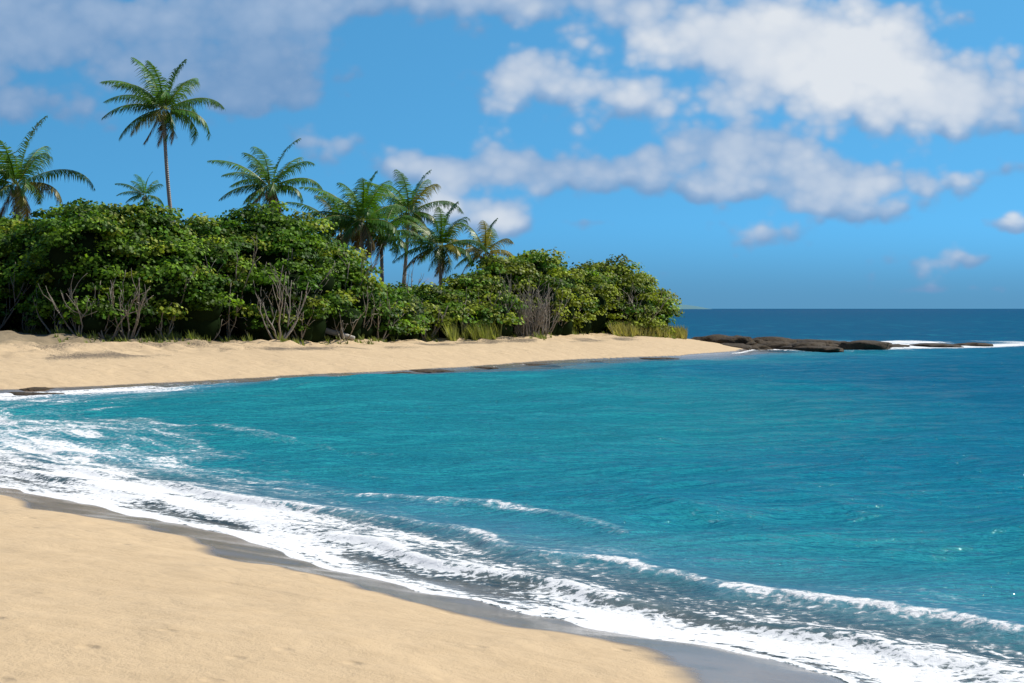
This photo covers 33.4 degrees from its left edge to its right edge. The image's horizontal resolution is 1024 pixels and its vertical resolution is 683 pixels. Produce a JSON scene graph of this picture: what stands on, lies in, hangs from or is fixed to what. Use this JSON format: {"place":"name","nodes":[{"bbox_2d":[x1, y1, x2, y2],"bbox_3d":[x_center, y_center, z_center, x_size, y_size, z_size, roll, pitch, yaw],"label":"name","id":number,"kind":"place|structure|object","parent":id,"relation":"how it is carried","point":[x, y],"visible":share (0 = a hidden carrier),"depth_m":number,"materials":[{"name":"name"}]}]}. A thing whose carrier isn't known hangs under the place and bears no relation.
{"place":"outdoors","nodes":[
{"label":"outdoors","id":0,"kind":"place"},
{"bbox_2d":[9,318,687,345],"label":"beach grass","id":1,"kind":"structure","parent":0,"point":[476,333],"depth_m":88.61,"materials":[{"name":"green plant"}]},
{"bbox_2d":[0,309,1023,682],"bbox_3d":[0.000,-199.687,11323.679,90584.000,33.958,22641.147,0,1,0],"label":"sea","id":2,"kind":"structure","parent":0,"point":[882,489],"depth_m":26.79,"materials":[{"name":"blue liquid"}]},
{"bbox_2d":[0,330,1023,682],"bbox_3d":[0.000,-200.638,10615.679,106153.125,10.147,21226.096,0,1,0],"label":"terrain","id":3,"kind":"structure","parent":0,"point":[92,594],"depth_m":13.44,"materials":[{"name":"beige sand"}]},
{"bbox_2d":[0,116,95,219],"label":"palm","id":4,"kind":"object","parent":3,"relation":"on","point":[9,170],"depth_m":91.50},
{"bbox_2d":[115,174,163,207],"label":"palm","id":5,"kind":"object","parent":3,"relation":"on","point":[145,191],"depth_m":209.29,"materials":[{"name":"green plant"}]},
{"bbox_2d":[101,57,224,213],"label":"tall palm","id":6,"kind":"object","parent":3,"relation":"on","point":[162,99],"depth_m":95.61,"materials":[{"name":"green plant"}]},
{"bbox_2d":[207,138,321,216],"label":"palm","id":7,"kind":"object","parent":3,"relation":"on","point":[264,174],"depth_m":103.48,"materials":[{"name":"green plant"}]},
{"bbox_2d":[286,189,378,249],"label":"palm","id":8,"kind":"object","parent":3,"relation":"on","point":[330,208],"depth_m":97.66,"materials":[{"name":"green plant"}]},
{"bbox_2d":[0,219,668,341],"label":"sea grape shade","id":9,"kind":"object","parent":3,"relation":"on","point":[206,323],"visible":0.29,"depth_m":77.92,"materials":[{"name":"green plant"}]},
{"bbox_2d":[0,197,684,334],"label":"bushes","id":10,"kind":"object","parent":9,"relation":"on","point":[55,228],"visible":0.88,"depth_m":79.36,"materials":[{"name":"green plant"}]},
{"bbox_2d":[0,235,668,340],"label":"bare branches","id":11,"kind":"object","parent":3,"relation":"on","point":[529,320],"visible":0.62,"depth_m":77.81,"materials":[{"name":"brown wood"}]},
{"bbox_2d":[325,328,354,339],"bbox_3d":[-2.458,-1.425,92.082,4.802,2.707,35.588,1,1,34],"label":"driftwood","id":12,"kind":"object","parent":3,"relation":"on","point":[332,332],"visible":0.09,"depth_m":80.48,"materials":[{"name":"grey wood"}]},
{"bbox_2d":[294,170,409,263],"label":"palm","id":13,"kind":"object","parent":3,"relation":"on","point":[360,211],"depth_m":95.42,"materials":[{"name":"green plant"}]},
{"bbox_2d":[327,184,424,281],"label":"palm","id":14,"kind":"object","parent":3,"relation":"on","point":[389,239],"depth_m":98.75,"materials":[{"name":"green plant"}]},
{"bbox_2d":[366,169,462,286],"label":"palm","id":15,"kind":"object","parent":3,"relation":"on","point":[410,204],"depth_m":107.47,"materials":[{"name":"green plant"}]},
{"bbox_2d":[390,201,487,285],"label":"palm","id":16,"kind":"object","parent":3,"relation":"on","point":[439,239],"depth_m":100.34,"materials":[{"name":"green plant"}]},
{"bbox_2d":[449,218,513,273],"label":"palm","id":17,"kind":"object","parent":3,"relation":"on","point":[478,251],"depth_m":111.51,"materials":[{"name":"green plant"}]},
{"bbox_2d":[9,334,992,396],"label":"reef rocks","id":18,"kind":"object","parent":3,"relation":"on","point":[770,343],"visible":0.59,"depth_m":108.91,"materials":[{"name":"black stone"}]},
{"bbox_2d":[0,0,1023,291],"bbox_3d":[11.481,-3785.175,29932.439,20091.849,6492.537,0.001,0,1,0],"label":"cloud","id":19,"kind":"structure","parent":0,"point":[826,68],"depth_m":29917.84,"materials":[{"name":"white"}]},
{"bbox_2d":[0,0,1023,308],"label":"sky","id":20,"kind":"structure","parent":0,"point":[413,85],"materials":[{"name":"blue"}]},
{"bbox_2d":[673,304,707,308],"bbox_3d":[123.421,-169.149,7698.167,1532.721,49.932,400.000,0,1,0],"label":"headland","id":21,"kind":"structure","parent":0,"point":[687,307],"depth_m":7552.97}
]}

